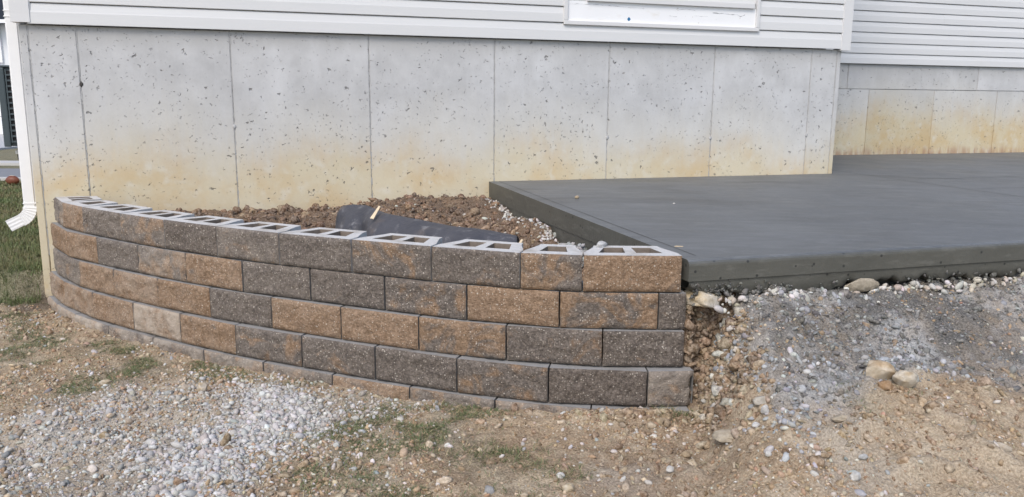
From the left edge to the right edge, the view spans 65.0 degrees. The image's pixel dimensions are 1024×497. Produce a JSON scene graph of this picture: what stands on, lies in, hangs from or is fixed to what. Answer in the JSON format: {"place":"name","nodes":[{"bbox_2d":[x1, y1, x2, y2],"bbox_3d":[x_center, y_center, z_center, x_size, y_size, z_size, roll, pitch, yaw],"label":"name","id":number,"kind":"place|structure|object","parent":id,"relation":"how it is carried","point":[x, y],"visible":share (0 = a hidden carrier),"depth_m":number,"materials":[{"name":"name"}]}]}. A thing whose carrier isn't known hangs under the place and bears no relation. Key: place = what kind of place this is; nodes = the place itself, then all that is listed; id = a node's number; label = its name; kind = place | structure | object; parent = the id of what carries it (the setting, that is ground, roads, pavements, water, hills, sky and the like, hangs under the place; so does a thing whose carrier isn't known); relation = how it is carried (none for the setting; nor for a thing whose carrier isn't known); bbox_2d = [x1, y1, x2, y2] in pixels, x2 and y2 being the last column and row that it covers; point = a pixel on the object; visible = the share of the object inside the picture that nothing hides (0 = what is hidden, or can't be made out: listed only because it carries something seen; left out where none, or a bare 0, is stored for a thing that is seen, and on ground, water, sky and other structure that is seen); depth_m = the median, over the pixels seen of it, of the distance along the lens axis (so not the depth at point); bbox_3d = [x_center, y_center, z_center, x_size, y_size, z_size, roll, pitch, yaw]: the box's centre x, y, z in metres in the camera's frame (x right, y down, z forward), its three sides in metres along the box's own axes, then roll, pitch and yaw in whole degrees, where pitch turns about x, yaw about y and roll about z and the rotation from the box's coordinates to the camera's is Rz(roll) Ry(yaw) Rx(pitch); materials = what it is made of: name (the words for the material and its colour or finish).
{"place":"outdoors","nodes":[
{"label":"outdoors","id":0,"kind":"place"},
{"bbox_2d":[0,135,16,149],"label":"driveway","id":1,"kind":"structure","parent":0,"point":[2,147],"depth_m":21.05,"materials":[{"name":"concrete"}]},
{"bbox_2d":[0,161,19,165],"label":"sidewalk","id":2,"kind":"structure","parent":0,"point":[9,163],"depth_m":15.58,"materials":[{"name":"concrete"}]},
{"bbox_2d":[0,168,20,176],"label":"street","id":3,"kind":"structure","parent":0,"point":[5,172],"depth_m":13.57,"materials":[{"name":"grey asphalt"}]},
{"bbox_2d":[0,179,42,305],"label":"lawn grass","id":4,"kind":"structure","parent":0,"point":[9,201],"depth_m":6.22,"materials":[{"name":"green plant"}]},
{"bbox_2d":[0,148,1023,496],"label":"ground","id":5,"kind":"structure","parent":0,"point":[514,480],"depth_m":3.03,"materials":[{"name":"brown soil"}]},
{"bbox_2d":[5,175,19,184],"bbox_3d":[-7.123,-0.975,11.471,0.216,0.137,0.133,2,10,8],"label":"football","id":6,"kind":"object","parent":5,"relation":"on","point":[12,179],"visible":0.96,"depth_m":11.43,"materials":[{"name":"brown leather"}]},
{"bbox_2d":[0,0,25,134],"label":"neighbour house","id":7,"kind":"structure","parent":5,"relation":"on","point":[4,59],"depth_m":27.33,"materials":[{"name":"white"}]},
{"bbox_2d":[0,29,3,62],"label":"window","id":8,"kind":"structure","parent":7,"relation":"in","point":[1,49],"depth_m":27.30,"materials":[{"name":"white paint"}]},
{"bbox_2d":[99,379,112,384],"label":"rock","id":9,"kind":"object","parent":5,"relation":"on","point":[103,382],"visible":0.84,"depth_m":3.71,"materials":[{"name":"stone"}]},
{"bbox_2d":[181,384,190,389],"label":"rock","id":10,"kind":"object","parent":5,"relation":"on","point":[184,386],"visible":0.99,"depth_m":3.62,"materials":[{"name":"stone"}]},
{"bbox_2d":[197,382,206,391],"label":"rock","id":11,"kind":"object","parent":5,"relation":"on","point":[201,386],"visible":0.88,"depth_m":3.58,"materials":[{"name":"stone"}]},
{"bbox_2d":[0,363,446,496],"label":"white gravel","id":12,"kind":"structure","parent":5,"relation":"on","point":[204,440],"depth_m":3.09,"materials":[{"name":"grey gravel"}]},
{"bbox_2d":[191,371,278,385],"bbox_3d":[-1.321,0.603,3.776,0.481,0.049,0.207,0,10,0],"label":"grass tuft","id":13,"kind":"object","parent":5,"relation":"on","point":[234,374],"visible":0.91,"depth_m":3.78,"materials":[{"name":"green plant"}]},
{"bbox_2d":[259,378,326,387],"bbox_3d":[-1.008,0.611,3.706,0.360,0.044,0.138,0,10,0],"label":"grass tuft","id":14,"kind":"object","parent":5,"relation":"on","point":[299,383],"visible":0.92,"depth_m":3.70,"materials":[{"name":"green plant"}]},
{"bbox_2d":[47,196,693,413],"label":"retaining wall","id":15,"kind":"structure","parent":5,"relation":"on","point":[404,290],"depth_m":3.58,"materials":[{"name":"concrete"}]},
{"bbox_2d":[553,232,586,267],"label":"concrete crumbs","id":16,"kind":"object","parent":15,"relation":"on","point":[582,247],"visible":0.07,"depth_m":4.23,"materials":[{"name":"concrete"}]},
{"bbox_2d":[596,241,606,247],"bbox_3d":[0.387,-0.017,3.484,0.029,0.033,0.064,10,14,43],"label":"cement gob","id":17,"kind":"object","parent":15,"relation":"on","point":[601,244],"visible":0.94,"depth_m":3.47,"materials":[{"name":"concrete"}]},
{"bbox_2d":[165,192,583,275],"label":"planter soil","id":18,"kind":"structure","parent":5,"relation":"on","point":[294,218],"depth_m":5.34,"materials":[{"name":"brown soil"}]},
{"bbox_2d":[328,203,582,259],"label":"planter stones","id":19,"kind":"object","parent":18,"relation":"on","point":[484,218],"visible":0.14,"depth_m":5.29,"materials":[{"name":"brown stone"}]},
{"bbox_2d":[364,398,486,413],"bbox_3d":[-0.379,0.671,3.425,0.556,0.059,0.160,0,10,0],"label":"grass tuft","id":20,"kind":"object","parent":5,"relation":"on","point":[441,405],"visible":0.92,"depth_m":3.42,"materials":[{"name":"green plant"}]},
{"bbox_2d":[335,204,519,242],"bbox_3d":[-0.553,-0.051,4.384,1.465,0.296,0.487,8,13,36],"label":"landscape fabric","id":21,"kind":"object","parent":5,"relation":"on","point":[353,217],"visible":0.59,"depth_m":4.22,"materials":[{"name":"black fabric"}]},
{"bbox_2d":[370,206,380,218],"bbox_3d":[-0.734,-0.194,4.337,0.022,0.005,0.095,12,53,21],"label":"wood chip","id":22,"kind":"object","parent":21,"relation":"on","point":[374,213],"visible":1,"depth_m":4.33,"materials":[{"name":"beige wood"}]},
{"bbox_2d":[0,302,931,496],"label":"thin grass","id":23,"kind":"structure","parent":5,"relation":"on","point":[148,366],"depth_m":3.27,"materials":[{"name":"green plant"}]},
{"bbox_2d":[416,431,588,468],"bbox_3d":[-0.027,0.746,2.999,0.677,0.053,0.326,0,10,0],"label":"grass tuft","id":24,"kind":"object","parent":5,"relation":"on","point":[495,450],"visible":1,"depth_m":2.98,"materials":[{"name":"green plant"}]},
{"bbox_2d":[0,287,1023,496],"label":"scattered stones","id":25,"kind":"object","parent":5,"relation":"on","point":[92,468],"visible":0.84,"depth_m":3.00,"materials":[{"name":"beige stone"}]},
{"bbox_2d":[0,293,1023,496],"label":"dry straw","id":26,"kind":"object","parent":5,"relation":"on","point":[495,443],"visible":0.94,"depth_m":2.86,"materials":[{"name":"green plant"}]},
{"bbox_2d":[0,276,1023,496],"bbox_3d":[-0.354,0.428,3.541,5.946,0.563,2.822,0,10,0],"label":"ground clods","id":27,"kind":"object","parent":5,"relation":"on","point":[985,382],"visible":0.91,"depth_m":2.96,"materials":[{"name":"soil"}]},
{"bbox_2d":[8,0,1023,296],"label":"house","id":28,"kind":"structure","parent":5,"relation":"on","point":[210,104],"depth_m":5.87,"materials":[{"name":"concrete"}]},
{"bbox_2d":[0,65,18,159],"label":"air conditioner","id":29,"kind":"object","parent":28,"relation":"attached to","point":[8,119],"visible":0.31,"depth_m":5.78,"materials":[{"name":"metal"}]},
{"bbox_2d":[3,0,36,230],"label":"downspout","id":30,"kind":"object","parent":28,"relation":"attached to","point":[27,215],"visible":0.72,"depth_m":5.17,"materials":[{"name":"white paint"}]},
{"bbox_2d":[562,0,760,31],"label":"patio door","id":31,"kind":"structure","parent":28,"relation":"in","point":[726,15],"depth_m":6.17,"materials":[{"name":"plastic"}]},
{"bbox_2d":[485,198,583,265],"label":"gravel","id":32,"kind":"structure","parent":5,"relation":"on","point":[507,214],"depth_m":4.88,"materials":[{"name":"grey gravel"}]},
{"bbox_2d":[556,472,564,477],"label":"rock","id":33,"kind":"object","parent":5,"relation":"on","point":[562,474],"visible":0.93,"depth_m":2.79,"materials":[{"name":"stone"}]},
{"bbox_2d":[562,483,574,492],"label":"rock","id":34,"kind":"object","parent":5,"relation":"on","point":[568,487],"visible":1,"depth_m":2.71,"materials":[{"name":"stone"}]},
{"bbox_2d":[541,461,600,491],"bbox_3d":[0.214,0.783,2.797,0.242,0.059,0.167,6,12,26],"label":"grass tuft","id":35,"kind":"object","parent":5,"relation":"on","point":[581,475],"visible":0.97,"depth_m":2.80,"materials":[{"name":"green plant"}]},
{"bbox_2d":[619,422,625,427],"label":"rock","id":36,"kind":"object","parent":5,"relation":"on","point":[622,424],"visible":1,"depth_m":3.15,"materials":[{"name":"stone"}]},
{"bbox_2d":[655,418,663,424],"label":"rock","id":37,"kind":"object","parent":5,"relation":"on","point":[659,421],"visible":1,"depth_m":3.15,"materials":[{"name":"stone"}]},
{"bbox_2d":[543,309,789,453],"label":"dirt clods","id":38,"kind":"object","parent":5,"relation":"on","point":[626,412],"visible":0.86,"depth_m":3.19,"materials":[{"name":"soil"}]},
{"bbox_2d":[666,465,673,472],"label":"rock","id":39,"kind":"object","parent":5,"relation":"on","point":[669,469],"visible":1,"depth_m":2.77,"materials":[{"name":"stone"}]},
{"bbox_2d":[644,397,709,423],"bbox_3d":[0.702,0.597,3.229,0.361,0.187,0.162,0,10,0],"label":"grass tuft","id":40,"kind":"object","parent":5,"relation":"on","point":[678,414],"visible":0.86,"depth_m":3.25,"materials":[{"name":"green plant"}]},
{"bbox_2d":[682,451,690,457],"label":"rock","id":41,"kind":"object","parent":5,"relation":"on","point":[686,454],"visible":1,"depth_m":2.93,"materials":[{"name":"stone"}]},
{"bbox_2d":[683,289,722,307],"bbox_3d":[0.795,0.204,3.381,0.150,0.077,0.165,10,14,42],"label":"rock","id":42,"kind":"object","parent":5,"relation":"on","point":[704,299],"visible":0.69,"depth_m":3.32,"materials":[{"name":"stone"}]},
{"bbox_2d":[683,302,734,398],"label":"bank clods","id":43,"kind":"object","parent":5,"relation":"on","point":[699,331],"visible":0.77,"depth_m":3.37,"materials":[{"name":"soil"}]},
{"bbox_2d":[698,372,739,426],"bbox_3d":[0.828,0.575,3.181,0.190,0.252,0.242,2,11,10],"label":"grass tuft","id":44,"kind":"object","parent":5,"relation":"on","point":[717,399],"visible":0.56,"depth_m":3.16,"materials":[{"name":"green plant"}]},
{"bbox_2d":[712,429,732,441],"bbox_3d":[0.796,0.686,2.943,0.130,0.043,0.103,0,10,0],"label":"rock","id":45,"kind":"object","parent":5,"relation":"on","point":[722,435],"visible":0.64,"depth_m":2.92,"materials":[{"name":"stone"}]},
{"bbox_2d":[694,291,765,430],"bbox_3d":[0.867,0.438,3.275,0.238,0.484,0.540,0,10,0],"label":"cut rubble","id":46,"kind":"object","parent":5,"relation":"on","point":[719,412],"visible":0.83,"depth_m":3.21,"materials":[{"name":"stone"}]},
{"bbox_2d":[752,422,759,427],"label":"rock","id":47,"kind":"object","parent":5,"relation":"on","point":[755,424],"visible":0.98,"depth_m":2.84,"materials":[{"name":"stone"}]},
{"bbox_2d":[489,152,1023,294],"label":"patio slab","id":48,"kind":"structure","parent":5,"relation":"on","point":[888,218],"depth_m":4.47,"materials":[{"name":"concrete"}]},
{"bbox_2d":[752,396,766,406],"bbox_3d":[0.912,0.557,2.925,0.079,0.045,0.056,0,10,0],"label":"rock","id":49,"kind":"object","parent":5,"relation":"on","point":[758,401],"visible":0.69,"depth_m":2.91,"materials":[{"name":"stone"}]},
{"bbox_2d":[761,404,769,414],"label":"rock","id":50,"kind":"object","parent":5,"relation":"on","point":[764,408],"visible":1,"depth_m":2.86,"materials":[{"name":"stone"}]},
{"bbox_2d":[765,451,771,456],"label":"rock","id":51,"kind":"object","parent":5,"relation":"on","point":[768,453],"visible":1,"depth_m":2.62,"materials":[{"name":"stone"}]},
{"bbox_2d":[798,385,805,392],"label":"rock","id":52,"kind":"object","parent":5,"relation":"on","point":[802,389],"visible":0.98,"depth_m":2.93,"materials":[{"name":"stone"}]},
{"bbox_2d":[713,287,948,496],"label":"coarse gravel","id":53,"kind":"structure","parent":5,"relation":"on","point":[785,456],"depth_m":3.06,"materials":[{"name":"grey gravel"}]},
{"bbox_2d":[832,414,846,422],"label":"rock","id":54,"kind":"object","parent":5,"relation":"on","point":[838,418],"visible":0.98,"depth_m":2.83,"materials":[{"name":"stone"}]},
{"bbox_2d":[850,471,860,480],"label":"rock","id":55,"kind":"object","parent":5,"relation":"on","point":[855,475],"visible":1,"depth_m":2.53,"materials":[{"name":"stone"}]},
{"bbox_2d":[689,268,1023,305],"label":"cement crumbs","id":56,"kind":"object","parent":5,"relation":"on","point":[759,287],"visible":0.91,"depth_m":3.40,"materials":[{"name":"concrete"}]},
{"bbox_2d":[845,278,879,291],"bbox_3d":[1.548,0.162,3.552,0.182,0.063,0.031,-3,11,-17],"label":"rock","id":57,"kind":"object","parent":5,"relation":"on","point":[863,284],"visible":0.99,"depth_m":3.54,"materials":[{"name":"stone"}]},
{"bbox_2d":[858,454,867,459],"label":"rock","id":58,"kind":"object","parent":5,"relation":"on","point":[863,456],"visible":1,"depth_m":2.60,"materials":[{"name":"stone"}]},
{"bbox_2d":[713,272,1023,313],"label":"edge stones","id":59,"kind":"object","parent":5,"relation":"on","point":[913,285],"visible":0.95,"depth_m":3.63,"materials":[{"name":"grey stone"}]},
{"bbox_2d":[721,277,1023,424],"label":"grey gravel","id":60,"kind":"structure","parent":5,"relation":"on","point":[1013,369],"depth_m":3.27,"materials":[{"name":"grey gravel"}]},
{"bbox_2d":[866,360,895,379],"bbox_3d":[1.399,0.472,3.066,0.113,0.088,0.081,2,11,11],"label":"rock","id":61,"kind":"object","parent":5,"relation":"on","point":[879,369],"visible":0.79,"depth_m":3.04,"materials":[{"name":"stone"}]},
{"bbox_2d":[878,380,892,390],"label":"rock","id":62,"kind":"object","parent":5,"relation":"on","point":[886,385],"visible":0.94,"depth_m":2.99,"materials":[{"name":"stone"}]},
{"bbox_2d":[892,370,917,387],"bbox_3d":[1.473,0.488,3.007,0.097,0.067,0.064,0,10,0],"label":"rock","id":63,"kind":"object","parent":5,"relation":"on","point":[906,378],"visible":0.98,"depth_m":2.99,"materials":[{"name":"stone"}]},
{"bbox_2d":[988,440,1011,451],"bbox_3d":[1.650,0.679,2.740,0.092,0.047,0.039,7,12,31],"label":"rock","id":64,"kind":"object","parent":5,"relation":"on","point":[1006,447],"visible":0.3,"depth_m":2.72,"materials":[{"name":"stone"}]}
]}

